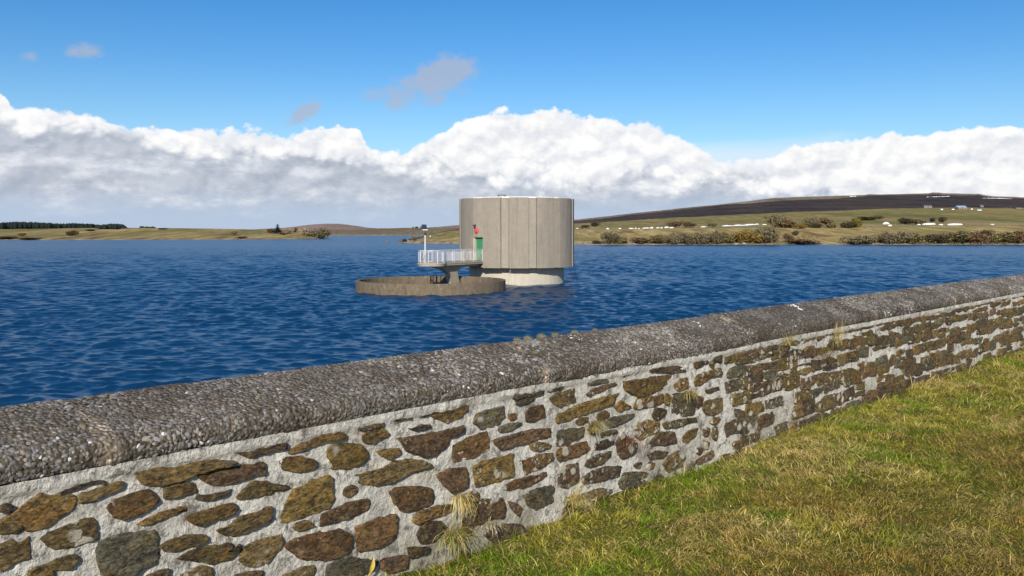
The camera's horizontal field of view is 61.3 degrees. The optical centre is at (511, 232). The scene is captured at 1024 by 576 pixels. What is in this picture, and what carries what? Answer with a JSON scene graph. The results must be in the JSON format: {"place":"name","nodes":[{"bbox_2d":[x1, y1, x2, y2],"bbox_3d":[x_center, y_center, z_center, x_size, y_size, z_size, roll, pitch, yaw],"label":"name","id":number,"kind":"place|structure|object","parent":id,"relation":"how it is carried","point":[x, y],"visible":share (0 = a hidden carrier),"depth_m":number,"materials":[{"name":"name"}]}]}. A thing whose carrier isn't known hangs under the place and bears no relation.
{"place":"outdoors","nodes":[
{"label":"outdoors","id":0,"kind":"place"},
{"bbox_2d":[0,228,329,239],"bbox_3d":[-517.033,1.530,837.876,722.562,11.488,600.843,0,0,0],"label":"shore land","id":1,"kind":"structure","parent":0,"point":[151,234],"depth_m":663.23,"materials":[{"name":"beige plant"}]},
{"bbox_2d":[0,236,18,238],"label":"bush","id":2,"kind":"object","parent":1,"relation":"on","point":[7,237],"visible":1,"depth_m":572.40,"materials":[{"name":"green plant"}]},
{"bbox_2d":[19,237,44,239],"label":"bush","id":3,"kind":"object","parent":1,"relation":"on","point":[24,238],"visible":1,"depth_m":571.22,"materials":[{"name":"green plant"}]},
{"bbox_2d":[0,221,96,228],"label":"conifer wood","id":4,"kind":"object","parent":1,"relation":"on","point":[23,225],"visible":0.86,"depth_m":915.43,"materials":[{"name":"green plant"}]},
{"bbox_2d":[65,230,78,235],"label":"bush","id":5,"kind":"object","parent":1,"relation":"on","point":[71,232],"visible":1,"depth_m":624.43,"materials":[{"name":"green plant"}]},
{"bbox_2d":[95,223,126,228],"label":"conifer clump","id":6,"kind":"object","parent":1,"relation":"on","point":[110,226],"visible":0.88,"depth_m":736.83,"materials":[{"name":"green plant"}]},
{"bbox_2d":[273,224,281,233],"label":"conifer tree","id":7,"kind":"object","parent":1,"relation":"on","point":[277,231],"visible":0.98,"depth_m":713.06,"materials":[{"name":"green plant"}]},
{"bbox_2d":[282,228,294,233],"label":"bush","id":8,"kind":"object","parent":1,"relation":"on","point":[285,230],"visible":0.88,"depth_m":735.28,"materials":[{"name":"brown plant"}]},
{"bbox_2d":[297,227,313,235],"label":"bush","id":9,"kind":"object","parent":1,"relation":"on","point":[305,231],"visible":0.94,"depth_m":710.71,"materials":[{"name":"brown plant"}]},
{"bbox_2d":[310,227,332,238],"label":"bush","id":10,"kind":"object","parent":1,"relation":"on","point":[321,232],"visible":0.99,"depth_m":709.85,"materials":[{"name":"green plant"}]},
{"bbox_2d":[254,224,458,230],"bbox_3d":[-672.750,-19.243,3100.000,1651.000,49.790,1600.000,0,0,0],"label":"hill","id":11,"kind":"structure","parent":0,"point":[332,226],"depth_m":3003.64,"materials":[{"name":"brown plant"}]},
{"bbox_2d":[325,227,458,235],"bbox_3d":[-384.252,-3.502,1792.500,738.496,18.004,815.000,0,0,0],"label":"shore","id":12,"kind":"structure","parent":0,"point":[387,232],"depth_m":1584.44,"materials":[{"name":"green plant"}]},
{"bbox_2d":[0,236,1023,406],"bbox_3d":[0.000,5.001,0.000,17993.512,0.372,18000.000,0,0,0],"label":"water","id":13,"kind":"structure","parent":0,"point":[80,318],"depth_m":66.73,"materials":[{"name":"blue liquid"}]},
{"bbox_2d":[355,276,505,295],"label":"spillway ring","id":14,"kind":"object","parent":13,"relation":"in","point":[422,285],"visible":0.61,"depth_m":70.20,"materials":[{"name":"concrete"}]},
{"bbox_2d":[417,249,482,283],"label":"viewing walkway","id":15,"kind":"structure","parent":13,"relation":"in","point":[450,269],"depth_m":78.05,"materials":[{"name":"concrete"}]},
{"bbox_2d":[422,224,427,262],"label":"solar lamp post","id":16,"kind":"object","parent":15,"relation":"on","point":[424,227],"visible":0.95,"depth_m":75.84,"materials":[{"name":"metal"}]},
{"bbox_2d":[459,195,577,285],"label":"intake tower","id":17,"kind":"structure","parent":13,"relation":"in","point":[523,241],"depth_m":81.66,"materials":[{"name":"concrete"}]},
{"bbox_2d":[476,237,482,259],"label":"door","id":18,"kind":"structure","parent":17,"relation":"in","point":[479,240],"depth_m":82.50,"materials":[{"name":"green paint"}]},
{"bbox_2d":[0,0,1023,228],"label":"sky","id":19,"kind":"structure","parent":0,"point":[202,114],"materials":[{"name":"blue"}]},
{"bbox_2d":[381,349,1023,575],"bbox_3d":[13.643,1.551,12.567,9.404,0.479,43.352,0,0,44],"label":"grass","id":20,"kind":"structure","parent":0,"point":[962,431],"depth_m":5.40,"materials":[{"name":"green plant"}]},
{"bbox_2d":[395,192,1023,244],"bbox_3d":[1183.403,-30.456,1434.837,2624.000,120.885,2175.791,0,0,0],"label":"hills","id":21,"kind":"structure","parent":0,"point":[995,211],"depth_m":751.03,"materials":[{"name":"green plant"}]},
{"bbox_2d":[590,222,600,226],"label":"bush","id":22,"kind":"object","parent":21,"relation":"on","point":[594,224],"visible":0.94,"depth_m":650.64,"materials":[{"name":"brown plant"}]},
{"bbox_2d":[599,231,619,243],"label":"bush","id":23,"kind":"object","parent":21,"relation":"on","point":[609,237],"visible":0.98,"depth_m":354.11,"materials":[{"name":"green plant"}]},
{"bbox_2d":[616,236,627,243],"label":"bush","id":24,"kind":"object","parent":21,"relation":"on","point":[621,240],"visible":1,"depth_m":353.42,"materials":[{"name":"green plant"}]},
{"bbox_2d":[629,237,650,243],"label":"bush","id":25,"kind":"object","parent":21,"relation":"on","point":[640,240],"visible":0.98,"depth_m":354.51,"materials":[{"name":"brown plant"}]},
{"bbox_2d":[646,234,665,242],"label":"bush","id":26,"kind":"object","parent":21,"relation":"on","point":[658,238],"visible":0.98,"depth_m":353.31,"materials":[{"name":"green plant"}]},
{"bbox_2d":[662,233,682,243],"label":"bush","id":27,"kind":"object","parent":21,"relation":"on","point":[671,238],"visible":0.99,"depth_m":353.60,"materials":[{"name":"green plant"}]},
{"bbox_2d":[665,221,682,226],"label":"bush","id":28,"kind":"object","parent":21,"relation":"on","point":[676,223],"visible":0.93,"depth_m":533.20,"materials":[{"name":"brown plant"}]},
{"bbox_2d":[678,233,696,243],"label":"bush","id":29,"kind":"object","parent":21,"relation":"on","point":[688,239],"visible":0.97,"depth_m":353.70,"materials":[{"name":"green plant"}]},
{"bbox_2d":[681,221,695,227],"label":"bush","id":30,"kind":"object","parent":21,"relation":"on","point":[688,224],"visible":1,"depth_m":511.78,"materials":[{"name":"brown plant"}]},
{"bbox_2d":[691,231,710,243],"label":"bush","id":31,"kind":"object","parent":21,"relation":"on","point":[701,238],"visible":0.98,"depth_m":353.72,"materials":[{"name":"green plant"}]},
{"bbox_2d":[706,223,717,226],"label":"bush","id":32,"kind":"object","parent":21,"relation":"on","point":[712,224],"visible":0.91,"depth_m":502.05,"materials":[{"name":"green plant"}]},
{"bbox_2d":[708,230,726,243],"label":"bush","id":33,"kind":"object","parent":21,"relation":"on","point":[715,238],"visible":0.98,"depth_m":353.61,"materials":[{"name":"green plant"}]},
{"bbox_2d":[719,231,735,242],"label":"bush","id":34,"kind":"object","parent":21,"relation":"on","point":[730,238],"visible":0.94,"depth_m":354.23,"materials":[{"name":"green plant"}]},
{"bbox_2d":[723,223,758,225],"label":"snow drift","id":35,"kind":"object","parent":21,"relation":"on","point":[741,225],"visible":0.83,"depth_m":533.09,"materials":[{"name":"white snow"}]},
{"bbox_2d":[732,230,751,242],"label":"bush","id":36,"kind":"object","parent":21,"relation":"on","point":[740,236],"visible":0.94,"depth_m":355.11,"materials":[{"name":"yellow plant"}]},
{"bbox_2d":[744,231,764,242],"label":"bush","id":37,"kind":"object","parent":21,"relation":"on","point":[754,238],"visible":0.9,"depth_m":354.31,"materials":[{"name":"yellow plant"}]},
{"bbox_2d":[751,226,779,242],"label":"bush","id":38,"kind":"object","parent":21,"relation":"on","point":[770,235],"visible":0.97,"depth_m":355.08,"materials":[{"name":"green plant"}]},
{"bbox_2d":[763,213,786,227],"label":"bush","id":39,"kind":"object","parent":21,"relation":"on","point":[775,221],"visible":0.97,"depth_m":482.43,"materials":[{"name":"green plant"}]},
{"bbox_2d":[783,233,793,239],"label":"bush","id":40,"kind":"object","parent":21,"relation":"on","point":[787,236],"visible":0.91,"depth_m":365.78,"materials":[{"name":"brown plant"}]},
{"bbox_2d":[781,219,796,227],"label":"bush","id":41,"kind":"object","parent":21,"relation":"on","point":[789,223],"visible":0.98,"depth_m":477.89,"materials":[{"name":"brown plant"}]},
{"bbox_2d":[794,223,806,228],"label":"bush","id":42,"kind":"object","parent":21,"relation":"on","point":[798,225],"visible":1,"depth_m":469.41,"materials":[{"name":"yellow plant"}]},
{"bbox_2d":[581,224,1023,244],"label":"ground scrub","id":43,"kind":"object","parent":21,"relation":"on","point":[950,243],"visible":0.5,"depth_m":355.65,"materials":[{"name":"plant"}]},
{"bbox_2d":[785,239,820,243],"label":"bush","id":44,"kind":"object","parent":21,"relation":"on","point":[798,241],"visible":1,"depth_m":354.41,"materials":[{"name":"brown plant"}]},
{"bbox_2d":[591,223,1019,229],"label":"field fence","id":45,"kind":"object","parent":21,"relation":"on","point":[836,226],"visible":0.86,"depth_m":482.15,"materials":[{"name":"brown wood"}]},
{"bbox_2d":[802,216,820,227],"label":"bush","id":46,"kind":"object","parent":21,"relation":"on","point":[809,221],"visible":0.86,"depth_m":481.95,"materials":[{"name":"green plant"}]},
{"bbox_2d":[810,222,823,227],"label":"bush","id":47,"kind":"object","parent":21,"relation":"on","point":[817,225],"visible":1,"depth_m":476.02,"materials":[{"name":"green plant"}]},
{"bbox_2d":[817,217,833,224],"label":"bush","id":48,"kind":"object","parent":21,"relation":"on","point":[824,220],"visible":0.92,"depth_m":525.66,"materials":[{"name":"brown plant"}]},
{"bbox_2d":[826,223,838,227],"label":"bush","id":49,"kind":"object","parent":21,"relation":"on","point":[831,225],"visible":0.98,"depth_m":475.31,"materials":[{"name":"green plant"}]},
{"bbox_2d":[840,221,857,227],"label":"bush","id":50,"kind":"object","parent":21,"relation":"on","point":[849,224],"visible":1,"depth_m":473.51,"materials":[{"name":"green plant"}]},
{"bbox_2d":[850,217,862,227],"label":"bush","id":51,"kind":"object","parent":21,"relation":"on","point":[858,220],"visible":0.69,"depth_m":476.16,"materials":[{"name":"green plant"}]},
{"bbox_2d":[839,235,877,243],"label":"bush","id":52,"kind":"object","parent":21,"relation":"on","point":[861,239],"visible":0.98,"depth_m":352.65,"materials":[{"name":"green plant"}]},
{"bbox_2d":[855,216,879,219],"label":"bush","id":53,"kind":"object","parent":21,"relation":"on","point":[867,218],"visible":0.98,"depth_m":613.24,"materials":[{"name":"green plant"}]},
{"bbox_2d":[870,232,898,243],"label":"bush","id":54,"kind":"object","parent":21,"relation":"on","point":[884,238],"visible":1,"depth_m":353.66,"materials":[{"name":"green plant"}]},
{"bbox_2d":[889,230,914,243],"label":"bush","id":55,"kind":"object","parent":21,"relation":"on","point":[902,237],"visible":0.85,"depth_m":353.43,"materials":[{"name":"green plant"}]},
{"bbox_2d":[897,217,914,223],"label":"bush","id":56,"kind":"object","parent":21,"relation":"on","point":[903,220],"visible":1,"depth_m":516.74,"materials":[{"name":"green plant"}]},
{"bbox_2d":[903,232,926,243],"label":"bush","id":57,"kind":"object","parent":21,"relation":"on","point":[918,238],"visible":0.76,"depth_m":354.37,"materials":[{"name":"green plant"}]},
{"bbox_2d":[912,218,929,223],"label":"bush","id":58,"kind":"object","parent":21,"relation":"on","point":[919,221],"visible":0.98,"depth_m":515.49,"materials":[{"name":"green plant"}]},
{"bbox_2d":[921,205,931,207],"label":"farmhouse","id":59,"kind":"object","parent":21,"relation":"on","point":[926,206],"visible":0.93,"depth_m":912.20,"materials":[{"name":"stone"}]},
{"bbox_2d":[924,234,948,243],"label":"bush","id":60,"kind":"object","parent":21,"relation":"on","point":[934,238],"visible":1,"depth_m":355.04,"materials":[{"name":"green plant"}]},
{"bbox_2d":[938,216,948,221],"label":"bush","id":61,"kind":"object","parent":21,"relation":"on","point":[942,219],"visible":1,"depth_m":549.48,"materials":[{"name":"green plant"}]},
{"bbox_2d":[941,231,972,242],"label":"bush","id":62,"kind":"object","parent":21,"relation":"on","point":[955,236],"visible":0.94,"depth_m":354.57,"materials":[{"name":"green plant"}]},
{"bbox_2d":[954,206,966,208],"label":"barn","id":63,"kind":"structure","parent":21,"relation":"on","point":[960,207],"depth_m":869.50,"materials":[{"name":"metal"}]},
{"bbox_2d":[968,231,989,242],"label":"bush","id":64,"kind":"object","parent":21,"relation":"on","point":[978,236],"visible":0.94,"depth_m":354.50,"materials":[{"name":"brown plant"}]},
{"bbox_2d":[980,230,995,235],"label":"bush","id":65,"kind":"object","parent":21,"relation":"on","point":[986,232],"visible":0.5,"depth_m":390.68,"materials":[{"name":"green plant"}]},
{"bbox_2d":[988,231,1015,241],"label":"bush","id":66,"kind":"object","parent":21,"relation":"on","point":[1002,236],"visible":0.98,"depth_m":354.67,"materials":[{"name":"green plant"}]},
{"bbox_2d":[1011,230,1023,242],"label":"bush","id":67,"kind":"object","parent":21,"relation":"on","point":[1019,238],"visible":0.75,"depth_m":355.00,"materials":[{"name":"brown plant"}]},
{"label":"dam slope","id":68,"kind":"structure","parent":0,"visible":0},
{"bbox_2d":[0,274,1023,575],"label":"stone wall","id":69,"kind":"structure","parent":68,"relation":"on","point":[348,468],"depth_m":4.35,"materials":[{"name":"stone"}]},
{"bbox_2d":[367,557,374,575],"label":"dead leaf","id":70,"kind":"object","parent":69,"relation":"on","point":[372,566],"visible":1,"depth_m":4.01,"materials":[{"name":"yellow plant"}]},
{"bbox_2d":[431,515,482,562],"bbox_3d":[-0.306,1.538,4.342,0.356,0.272,0.275,0,0,0],"label":"grass tuft","id":71,"kind":"object","parent":69,"relation":"attached to","point":[452,535],"visible":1,"depth_m":4.33,"materials":[{"name":"beige plant"}]},
{"bbox_2d":[444,490,484,524],"bbox_3d":[-0.246,1.407,4.420,0.266,0.186,0.160,0,0,-35],"label":"grass tuft","id":72,"kind":"object","parent":69,"relation":"attached to","point":[460,498],"visible":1,"depth_m":4.40,"materials":[{"name":"beige plant"}]},
{"bbox_2d":[480,510,503,535],"bbox_3d":[-0.106,1.555,4.580,0.194,0.164,0.159,0,0,-32],"label":"grass tuft","id":73,"kind":"object","parent":69,"relation":"attached to","point":[489,524],"visible":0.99,"depth_m":4.58,"materials":[{"name":"beige plant"}]},
{"bbox_2d":[523,335,532,339],"bbox_3d":[0.101,0.671,5.467,0.065,0.041,0.061,0,0,23],"label":"moss cushion","id":74,"kind":"object","parent":69,"relation":"on","point":[526,337],"visible":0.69,"depth_m":5.45,"materials":[{"name":"plant"}]},
{"bbox_2d":[536,333,546,337],"bbox_3d":[0.191,0.672,5.561,0.072,0.045,0.072,0,0,0],"label":"moss cushion","id":75,"kind":"object","parent":69,"relation":"on","point":[541,335],"visible":0.61,"depth_m":5.53,"materials":[{"name":"plant"}]},
{"bbox_2d":[553,482,599,518],"bbox_3d":[0.391,1.554,5.021,0.268,0.248,0.341,0,0,32],"label":"grass tuft","id":76,"kind":"object","parent":69,"relation":"attached to","point":[576,501],"visible":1,"depth_m":5.02,"materials":[{"name":"beige plant"}]},
{"bbox_2d":[580,418,615,447],"bbox_3d":[0.539,1.196,5.234,0.192,0.211,0.299,0,0,43],"label":"grass tuft","id":77,"kind":"object","parent":69,"relation":"attached to","point":[596,426],"visible":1,"depth_m":5.22,"materials":[{"name":"beige plant"}]},
{"bbox_2d":[620,434,645,453],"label":"grass tuft","id":78,"kind":"object","parent":69,"relation":"attached to","point":[627,439],"visible":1,"depth_m":5.46,"materials":[{"name":"grey plant"}]},
{"bbox_2d":[680,387,702,404],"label":"grass tuft","id":79,"kind":"object","parent":69,"relation":"on","point":[689,392],"visible":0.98,"depth_m":5.97,"materials":[{"name":"beige plant"}]},
{"bbox_2d":[780,331,812,351],"bbox_3d":[2.337,0.869,7.036,0.286,0.236,0.481,0,0,34],"label":"grass tuft","id":80,"kind":"object","parent":69,"relation":"attached to","point":[788,339],"visible":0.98,"depth_m":7.03,"materials":[{"name":"yellow plant"}]},
{"bbox_2d":[807,335,855,370],"bbox_3d":[2.762,1.083,7.450,0.613,0.472,0.502,0,0,-19],"label":"grass tuft","id":81,"kind":"object","parent":69,"relation":"attached to","point":[825,351],"visible":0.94,"depth_m":7.51,"materials":[{"name":"beige plant"}]},
{"bbox_2d":[830,317,850,347],"bbox_3d":[2.916,0.876,7.622,0.220,0.317,0.306,0,0,30],"label":"grass tuft","id":82,"kind":"object","parent":69,"relation":"attached to","point":[835,338],"visible":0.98,"depth_m":7.67,"materials":[{"name":"yellow plant"}]}
]}

